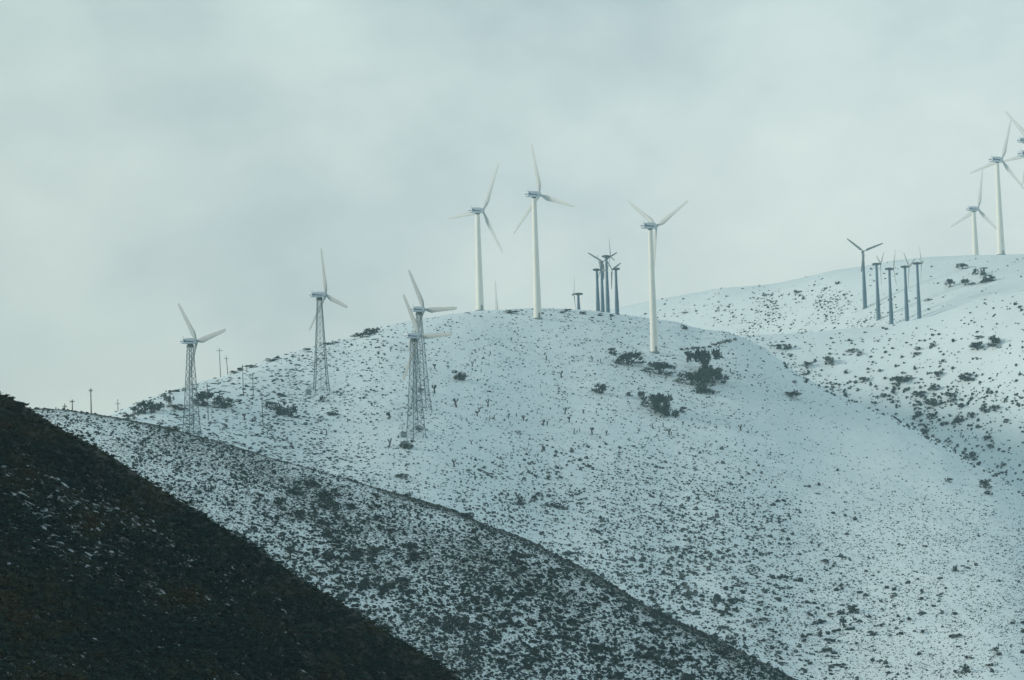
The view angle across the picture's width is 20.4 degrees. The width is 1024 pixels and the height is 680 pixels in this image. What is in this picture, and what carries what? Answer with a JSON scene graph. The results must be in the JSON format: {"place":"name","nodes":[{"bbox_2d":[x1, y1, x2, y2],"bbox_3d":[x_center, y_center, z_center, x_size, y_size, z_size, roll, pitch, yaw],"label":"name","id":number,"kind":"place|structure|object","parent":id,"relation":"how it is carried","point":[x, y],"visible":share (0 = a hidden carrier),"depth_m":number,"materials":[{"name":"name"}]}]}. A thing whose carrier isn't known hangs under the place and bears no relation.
{"place":"outdoors","nodes":[
{"label":"outdoors","id":0,"kind":"place"},
{"bbox_2d":[0,394,458,679],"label":"hill","id":1,"kind":"structure","parent":0,"point":[137,523],"depth_m":145.22,"materials":[{"name":"soil"}]},
{"bbox_2d":[0,391,461,679],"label":"scrub","id":2,"kind":"object","parent":1,"relation":"on","point":[204,633],"visible":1,"depth_m":141.39,"materials":[{"name":"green plant"}]},
{"bbox_2d":[33,408,793,679],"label":"hill","id":3,"kind":"structure","parent":0,"point":[575,586],"depth_m":556.79,"materials":[{"name":"white snow"}]},
{"bbox_2d":[165,426,180,431],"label":"juniper bush","id":4,"kind":"object","parent":3,"relation":"on","point":[174,428],"visible":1,"depth_m":600.10,"materials":[{"name":"green plant"}]},
{"bbox_2d":[273,496,283,504],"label":"juniper bush","id":5,"kind":"object","parent":3,"relation":"on","point":[278,501],"visible":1,"depth_m":561.74,"materials":[{"name":"green plant"}]},
{"bbox_2d":[285,545,294,558],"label":"juniper bush","id":6,"kind":"object","parent":3,"relation":"on","point":[289,549],"visible":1,"depth_m":535.96,"materials":[{"name":"green plant"}]},
{"bbox_2d":[286,486,303,495],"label":"juniper bush","id":7,"kind":"object","parent":3,"relation":"on","point":[291,490],"visible":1,"depth_m":569.54,"materials":[{"name":"green plant"}]},
{"bbox_2d":[294,509,305,520],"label":"juniper bush","id":8,"kind":"object","parent":3,"relation":"on","point":[300,513],"visible":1,"depth_m":556.23,"materials":[{"name":"green plant"}]},
{"bbox_2d":[302,479,322,487],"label":"juniper bush","id":9,"kind":"object","parent":3,"relation":"on","point":[313,483],"visible":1,"depth_m":577.75,"materials":[{"name":"green plant"}]},
{"bbox_2d":[313,491,333,502],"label":"juniper bush","id":10,"kind":"object","parent":3,"relation":"on","point":[323,495],"visible":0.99,"depth_m":568.23,"materials":[{"name":"green plant"}]},
{"bbox_2d":[323,527,333,535],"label":"juniper bush","id":11,"kind":"object","parent":3,"relation":"on","point":[328,531],"visible":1,"depth_m":550.50,"materials":[{"name":"green plant"}]},
{"bbox_2d":[325,500,340,510],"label":"juniper bush","id":12,"kind":"object","parent":3,"relation":"on","point":[332,503],"visible":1,"depth_m":565.84,"materials":[{"name":"green plant"}]},
{"bbox_2d":[346,503,357,508],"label":"juniper bush","id":13,"kind":"object","parent":3,"relation":"on","point":[352,505],"visible":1,"depth_m":569.20,"materials":[{"name":"green plant"}]},
{"bbox_2d":[351,547,367,553],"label":"juniper bush","id":14,"kind":"object","parent":3,"relation":"on","point":[357,549],"visible":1,"depth_m":543.95,"materials":[{"name":"green plant"}]},
{"bbox_2d":[359,576,370,588],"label":"juniper bush","id":15,"kind":"object","parent":3,"relation":"on","point":[366,579],"visible":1,"depth_m":528.88,"materials":[{"name":"green plant"}]},
{"bbox_2d":[364,546,383,555],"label":"juniper bush","id":16,"kind":"object","parent":3,"relation":"on","point":[372,550],"visible":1,"depth_m":544.91,"materials":[{"name":"green plant"}]},
{"bbox_2d":[394,577,408,584],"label":"juniper bush","id":17,"kind":"object","parent":3,"relation":"on","point":[399,579],"visible":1,"depth_m":534.45,"materials":[{"name":"green plant"}]},
{"bbox_2d":[406,550,429,559],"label":"juniper bush","id":18,"kind":"object","parent":3,"relation":"on","point":[416,554],"visible":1,"depth_m":548.13,"materials":[{"name":"green plant"}]},
{"bbox_2d":[441,613,465,628],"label":"juniper bush","id":19,"kind":"object","parent":3,"relation":"on","point":[452,620],"visible":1,"depth_m":521.06,"materials":[{"name":"green plant"}]},
{"bbox_2d":[460,615,468,628],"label":"juniper bush","id":20,"kind":"object","parent":3,"relation":"on","point":[466,620],"visible":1,"depth_m":522.29,"materials":[{"name":"green plant"}]},
{"bbox_2d":[460,512,473,518],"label":"juniper bush","id":21,"kind":"object","parent":3,"relation":"on","point":[466,515],"visible":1,"depth_m":588.44,"materials":[{"name":"green plant"}]},
{"bbox_2d":[461,649,476,660],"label":"juniper bush","id":22,"kind":"object","parent":3,"relation":"on","point":[470,652],"visible":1,"depth_m":510.37,"materials":[{"name":"green plant"}]},
{"bbox_2d":[468,641,480,647],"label":"juniper bush","id":23,"kind":"object","parent":3,"relation":"on","point":[475,643],"visible":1,"depth_m":515.59,"materials":[{"name":"green plant"}]},
{"bbox_2d":[489,628,502,638],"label":"juniper bush","id":24,"kind":"object","parent":3,"relation":"on","point":[492,631],"visible":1,"depth_m":522.17,"materials":[{"name":"green plant"}]},
{"bbox_2d":[509,552,531,564],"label":"juniper bush","id":25,"kind":"object","parent":3,"relation":"on","point":[519,556],"visible":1,"depth_m":563.11,"materials":[{"name":"green plant"}]},
{"bbox_2d":[523,663,533,669],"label":"sagebrush","id":26,"kind":"object","parent":3,"relation":"on","point":[529,666],"visible":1,"depth_m":513.45,"materials":[{"name":"green plant"}]},
{"bbox_2d":[534,654,549,661],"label":"sagebrush","id":27,"kind":"object","parent":3,"relation":"on","point":[544,658],"visible":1,"depth_m":518.81,"materials":[{"name":"green plant"}]},
{"bbox_2d":[543,635,555,641],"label":"juniper bush","id":28,"kind":"object","parent":3,"relation":"on","point":[548,639],"visible":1,"depth_m":529.06,"materials":[{"name":"green plant"}]},
{"bbox_2d":[559,641,569,648],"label":"juniper bush","id":29,"kind":"object","parent":3,"relation":"on","point":[564,644],"visible":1,"depth_m":528.44,"materials":[{"name":"green plant"}]},
{"bbox_2d":[566,617,576,624],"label":"sagebrush","id":30,"kind":"object","parent":3,"relation":"on","point":[570,620],"visible":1,"depth_m":540.98,"materials":[{"name":"green plant"}]},
{"bbox_2d":[478,567,488,573],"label":"juniper bush","id":31,"kind":"object","parent":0,"point":[484,569],"visible":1,"depth_m":550.68,"materials":[{"name":"green plant"}]},
{"bbox_2d":[504,571,517,576],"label":"juniper bush","id":32,"kind":"object","parent":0,"point":[510,573],"visible":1,"depth_m":554.10,"materials":[{"name":"green plant"}]},
{"bbox_2d":[0,0,1023,415],"label":"sky","id":33,"kind":"structure","parent":0,"point":[203,156],"materials":[{"name":"grey"}]},
{"bbox_2d":[108,308,1023,679],"bbox_3d":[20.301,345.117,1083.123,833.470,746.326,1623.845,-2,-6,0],"label":"hill","id":34,"kind":"structure","parent":0,"point":[878,442],"depth_m":973.15,"materials":[{"name":"white snow"}]},
{"bbox_2d":[122,414,134,419],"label":"juniper bush","id":35,"kind":"object","parent":34,"relation":"on","point":[127,416],"visible":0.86,"depth_m":921.10,"materials":[{"name":"green plant"}]},
{"bbox_2d":[130,406,139,414],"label":"juniper bush","id":36,"kind":"object","parent":34,"relation":"on","point":[133,408],"visible":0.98,"depth_m":933.96,"materials":[{"name":"green plant"}]},
{"bbox_2d":[135,400,155,413],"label":"juniper bush","id":37,"kind":"object","parent":34,"relation":"on","point":[143,404],"visible":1,"depth_m":935.68,"materials":[{"name":"green plant"}]},
{"bbox_2d":[153,402,164,410],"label":"juniper bush","id":38,"kind":"object","parent":34,"relation":"on","point":[157,408],"visible":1,"depth_m":940.93,"materials":[{"name":"green plant"}]},
{"bbox_2d":[163,396,173,406],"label":"juniper bush","id":39,"kind":"object","parent":34,"relation":"on","point":[168,400],"visible":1,"depth_m":950.62,"materials":[{"name":"green plant"}]},
{"bbox_2d":[174,404,186,410],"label":"juniper bush","id":40,"kind":"object","parent":34,"relation":"on","point":[176,407],"visible":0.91,"depth_m":945.02,"materials":[{"name":"green plant"}]},
{"bbox_2d":[178,303,225,436],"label":"wind turbine","id":41,"kind":"object","parent":34,"relation":"on","point":[189,342],"visible":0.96,"depth_m":896.35,"materials":[{"name":"metal"}]},
{"bbox_2d":[193,390,215,406],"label":"juniper bush","id":42,"kind":"object","parent":34,"relation":"on","point":[202,396],"visible":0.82,"depth_m":959.13,"materials":[{"name":"green plant"}]},
{"bbox_2d":[211,394,235,408],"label":"juniper bush","id":43,"kind":"object","parent":34,"relation":"on","point":[219,399],"visible":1,"depth_m":963.23,"materials":[{"name":"green plant"}]},
{"bbox_2d":[264,401,276,408],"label":"juniper bush","id":44,"kind":"object","parent":34,"relation":"on","point":[269,403],"visible":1,"depth_m":976.98,"materials":[{"name":"green plant"}]},
{"bbox_2d":[273,400,286,414],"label":"juniper bush","id":45,"kind":"object","parent":34,"relation":"on","point":[279,409],"visible":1,"depth_m":971.78,"materials":[{"name":"green plant"}]},
{"bbox_2d":[284,405,297,416],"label":"juniper bush","id":46,"kind":"object","parent":34,"relation":"on","point":[293,410],"visible":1,"depth_m":970.18,"materials":[{"name":"green plant"}]},
{"bbox_2d":[309,248,347,392],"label":"wind turbine","id":47,"kind":"object","parent":34,"relation":"on","point":[318,296],"visible":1,"depth_m":1015.04,"materials":[{"name":"metal"}]},
{"bbox_2d":[350,331,371,337],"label":"juniper bush","id":48,"kind":"object","parent":34,"relation":"on","point":[359,334],"visible":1,"depth_m":1125.21,"materials":[{"name":"green plant"}]},
{"bbox_2d":[364,328,379,333],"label":"juniper bush","id":49,"kind":"object","parent":34,"relation":"on","point":[372,331],"visible":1,"depth_m":1130.57,"materials":[{"name":"green plant"}]},
{"bbox_2d":[399,439,413,448],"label":"juniper bush","id":50,"kind":"object","parent":34,"relation":"on","point":[406,444],"visible":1,"depth_m":942.69,"materials":[{"name":"green plant"}]},
{"bbox_2d":[403,294,451,436],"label":"wind turbine","id":51,"kind":"object","parent":34,"relation":"on","point":[414,338],"visible":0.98,"depth_m":962.79,"materials":[{"name":"metal"}]},
{"bbox_2d":[407,270,456,413],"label":"wind turbine","id":52,"kind":"object","parent":34,"relation":"on","point":[420,310],"visible":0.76,"depth_m":996.58,"materials":[{"name":"metal"}]},
{"bbox_2d":[451,370,468,380],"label":"juniper bush","id":53,"kind":"object","parent":34,"relation":"on","point":[459,376],"visible":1,"depth_m":1045.17,"materials":[{"name":"green plant"}]},
{"bbox_2d":[448,163,502,310],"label":"wind turbine","id":54,"kind":"object","parent":34,"relation":"on","point":[476,211],"visible":0.91,"depth_m":1210.38,"materials":[{"name":"white paint"}]},
{"bbox_2d":[495,281,497,309],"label":"wind turbine","id":55,"kind":"object","parent":34,"relation":"on","point":[496,305],"visible":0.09,"depth_m":1503.19,"materials":[{"name":"white paint"}]},
{"bbox_2d":[515,494,525,504],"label":"juniper bush","id":56,"kind":"object","parent":34,"relation":"on","point":[520,502],"visible":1,"depth_m":910.16,"materials":[{"name":"green plant"}]},
{"bbox_2d":[32,258,1023,679],"bbox_3d":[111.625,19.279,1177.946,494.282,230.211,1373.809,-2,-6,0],"label":"sagebrush cover","id":57,"kind":"object","parent":34,"relation":"on","point":[658,610],"visible":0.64,"depth_m":796.42,"materials":[{"name":"green plant"}]},
{"bbox_2d":[513,144,574,319],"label":"wind turbine","id":58,"kind":"object","parent":34,"relation":"on","point":[535,195],"visible":1,"depth_m":1176.97,"materials":[{"name":"white paint"}]},
{"bbox_2d":[551,502,563,507],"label":"juniper bush","id":59,"kind":"object","parent":34,"relation":"on","point":[556,506],"visible":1,"depth_m":918.10,"materials":[{"name":"green plant"}]},
{"bbox_2d":[572,293,582,309],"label":"wind turbine","id":60,"kind":"object","parent":34,"relation":"on","point":[578,300],"visible":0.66,"depth_m":1290.57,"materials":[{"name":"grey metal"}]},
{"bbox_2d":[591,384,606,392],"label":"juniper bush","id":61,"kind":"object","parent":34,"relation":"on","point":[602,387],"visible":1,"depth_m":1060.06,"materials":[{"name":"green plant"}]},
{"bbox_2d":[593,255,607,310],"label":"wind turbine","id":62,"kind":"object","parent":34,"relation":"on","point":[597,293],"visible":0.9,"depth_m":1282.20,"materials":[{"name":"grey metal"}]},
{"bbox_2d":[588,252,616,311],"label":"wind turbine","id":63,"kind":"object","parent":34,"relation":"on","point":[602,287],"visible":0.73,"depth_m":1307.10,"materials":[{"name":"grey metal"}]},
{"bbox_2d":[602,241,614,312],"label":"wind turbine","id":64,"kind":"object","parent":34,"relation":"on","point":[607,289],"visible":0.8,"depth_m":1277.87,"materials":[{"name":"grey metal"}]},
{"bbox_2d":[604,256,620,314],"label":"wind turbine","id":65,"kind":"object","parent":34,"relation":"on","point":[616,298],"visible":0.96,"depth_m":1222.15,"materials":[{"name":"grey metal"}]},
{"bbox_2d":[609,350,646,364],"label":"juniper bush","id":66,"kind":"object","parent":34,"relation":"on","point":[628,356],"visible":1,"depth_m":1108.59,"materials":[{"name":"green plant"}]},
{"bbox_2d":[640,393,665,407],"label":"juniper bush","id":67,"kind":"object","parent":34,"relation":"on","point":[653,396],"visible":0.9,"depth_m":1050.12,"materials":[{"name":"green plant"}]},
{"bbox_2d":[627,200,687,353],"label":"wind turbine","id":68,"kind":"object","parent":34,"relation":"on","point":[650,225],"visible":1,"depth_m":1139.15,"materials":[{"name":"white paint"}]},
{"bbox_2d":[643,361,676,374],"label":"juniper bush","id":69,"kind":"object","parent":34,"relation":"on","point":[659,366],"visible":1,"depth_m":1100.74,"materials":[{"name":"green plant"}]},
{"bbox_2d":[651,393,679,416],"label":"juniper bush","id":70,"kind":"object","parent":34,"relation":"on","point":[664,409],"visible":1,"depth_m":1042.56,"materials":[{"name":"green plant"}]},
{"bbox_2d":[674,371,707,385],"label":"juniper bush","id":71,"kind":"object","parent":34,"relation":"on","point":[692,376],"visible":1,"depth_m":1091.94,"materials":[{"name":"green plant"}]},
{"bbox_2d":[693,368,712,383],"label":"juniper bush","id":72,"kind":"object","parent":34,"relation":"on","point":[707,373],"visible":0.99,"depth_m":1094.82,"materials":[{"name":"green plant"}]},
{"bbox_2d":[686,348,723,370],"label":"juniper bush","id":73,"kind":"object","parent":34,"relation":"on","point":[701,356],"visible":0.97,"depth_m":1114.80,"materials":[{"name":"green plant"}]},
{"bbox_2d":[692,382,720,392],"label":"juniper bush","id":74,"kind":"object","parent":34,"relation":"on","point":[704,388],"visible":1,"depth_m":1084.20,"materials":[{"name":"green plant"}]},
{"bbox_2d":[701,365,729,383],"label":"juniper bush","id":75,"kind":"object","parent":34,"relation":"on","point":[717,373],"visible":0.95,"depth_m":1100.15,"materials":[{"name":"green plant"}]},
{"bbox_2d":[784,390,802,396],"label":"juniper bush","id":76,"kind":"object","parent":34,"relation":"on","point":[793,393],"visible":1,"depth_m":1106.30,"materials":[{"name":"green plant"}]},
{"bbox_2d":[846,604,858,613],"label":"juniper bush","id":77,"kind":"object","parent":34,"relation":"on","point":[852,609],"visible":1,"depth_m":843.89,"materials":[{"name":"green plant"}]},
{"bbox_2d":[959,665,969,672],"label":"juniper bush","id":78,"kind":"object","parent":34,"relation":"on","point":[965,668],"visible":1,"depth_m":762.74,"materials":[{"name":"green plant"}]},
{"bbox_2d":[979,478,992,488],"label":"juniper bush","id":79,"kind":"object","parent":34,"relation":"on","point":[985,483],"visible":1,"depth_m":1010.72,"materials":[{"name":"green plant"}]},
{"bbox_2d":[605,254,1023,334],"bbox_3d":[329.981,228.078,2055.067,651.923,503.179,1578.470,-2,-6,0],"label":"hill","id":80,"kind":"structure","parent":0,"point":[958,293],"depth_m":1653.82,"materials":[{"name":"white snow"}]},
{"bbox_2d":[847,238,882,308],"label":"wind turbine","id":81,"kind":"object","parent":80,"relation":"on","point":[864,293],"visible":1,"depth_m":1605.22,"materials":[{"name":"grey metal"}]},
{"bbox_2d":[872,253,883,320],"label":"wind turbine","id":82,"kind":"object","parent":80,"relation":"on","point":[878,315],"visible":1,"depth_m":1564.91,"materials":[{"name":"grey metal"}]},
{"bbox_2d":[885,255,896,324],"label":"wind turbine","id":83,"kind":"object","parent":80,"relation":"on","point":[889,269],"visible":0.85,"depth_m":1541.15,"materials":[{"name":"grey metal"}]},
{"bbox_2d":[900,254,914,320],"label":"wind turbine","id":84,"kind":"object","parent":80,"relation":"on","point":[906,298],"visible":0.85,"depth_m":1532.33,"materials":[{"name":"grey metal"}]},
{"bbox_2d":[912,247,923,318],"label":"wind turbine","id":85,"kind":"object","parent":80,"relation":"on","point":[918,294],"visible":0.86,"depth_m":1526.82,"materials":[{"name":"grey metal"}]},
{"bbox_2d":[943,279,955,286],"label":"juniper bush","id":86,"kind":"object","parent":80,"relation":"on","point":[949,281],"visible":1,"depth_m":1575.35,"materials":[{"name":"green plant"}]},
{"bbox_2d":[951,169,996,254],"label":"wind turbine","id":87,"kind":"object","parent":80,"relation":"on","point":[974,210],"visible":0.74,"depth_m":1755.47,"materials":[{"name":"white paint"}]},
{"bbox_2d":[980,273,995,282],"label":"juniper bush","id":88,"kind":"object","parent":80,"relation":"on","point":[983,280],"visible":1,"depth_m":1558.49,"materials":[{"name":"green plant"}]},
{"bbox_2d":[970,118,1023,254],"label":"wind turbine","id":89,"kind":"object","parent":80,"relation":"on","point":[995,161],"visible":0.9,"depth_m":1670.92,"materials":[{"name":"white paint"}]},
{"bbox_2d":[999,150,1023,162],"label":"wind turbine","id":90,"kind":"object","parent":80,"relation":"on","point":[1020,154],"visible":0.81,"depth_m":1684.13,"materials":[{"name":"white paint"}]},
{"bbox_2d":[1005,111,1023,187],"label":"wind turbine","id":91,"kind":"object","parent":80,"relation":"on","point":[1021,130],"visible":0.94,"depth_m":1723.91,"materials":[{"name":"white paint"}]},
{"bbox_2d":[738,291,1023,493],"bbox_3d":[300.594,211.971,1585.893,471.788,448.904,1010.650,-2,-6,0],"label":"hill","id":92,"kind":"structure","parent":0,"point":[994,360],"depth_m":1321.65,"materials":[{"name":"white snow"}]},
{"bbox_2d":[822,356,833,364],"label":"juniper bush","id":93,"kind":"object","parent":92,"relation":"on","point":[828,359],"visible":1,"depth_m":1352.05,"materials":[{"name":"green plant"}]},
{"bbox_2d":[889,376,908,384],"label":"juniper bush","id":94,"kind":"object","parent":92,"relation":"on","point":[898,379],"visible":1,"depth_m":1319.15,"materials":[{"name":"green plant"}]},
{"bbox_2d":[911,390,926,396],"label":"juniper bush","id":95,"kind":"object","parent":92,"relation":"on","point":[919,393],"visible":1,"depth_m":1305.20,"materials":[{"name":"green plant"}]},
{"bbox_2d":[923,398,940,405],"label":"juniper bush","id":96,"kind":"object","parent":92,"relation":"on","point":[931,401],"visible":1,"depth_m":1294.80,"materials":[{"name":"green plant"}]},
{"bbox_2d":[927,383,940,390],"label":"juniper bush","id":97,"kind":"object","parent":92,"relation":"on","point":[933,386],"visible":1,"depth_m":1304.41,"materials":[{"name":"green plant"}]},
{"bbox_2d":[953,414,965,422],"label":"juniper bush","id":98,"kind":"object","parent":92,"relation":"on","point":[958,419],"visible":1,"depth_m":1276.44,"materials":[{"name":"green plant"}]},
{"bbox_2d":[957,372,974,381],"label":"juniper bush","id":99,"kind":"object","parent":92,"relation":"on","point":[966,377],"visible":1,"depth_m":1298.55,"materials":[{"name":"green plant"}]},
{"bbox_2d":[969,341,983,349],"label":"juniper bush","id":100,"kind":"object","parent":92,"relation":"on","point":[976,344],"visible":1,"depth_m":1315.44,"materials":[{"name":"green plant"}]},
{"bbox_2d":[979,405,989,412],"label":"juniper bush","id":101,"kind":"object","parent":92,"relation":"on","point":[983,408],"visible":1,"depth_m":1271.99,"materials":[{"name":"green plant"}]},
{"bbox_2d":[986,334,1000,346],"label":"juniper bush","id":102,"kind":"object","parent":92,"relation":"on","point":[994,339],"visible":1,"depth_m":1310.58,"materials":[{"name":"green plant"}]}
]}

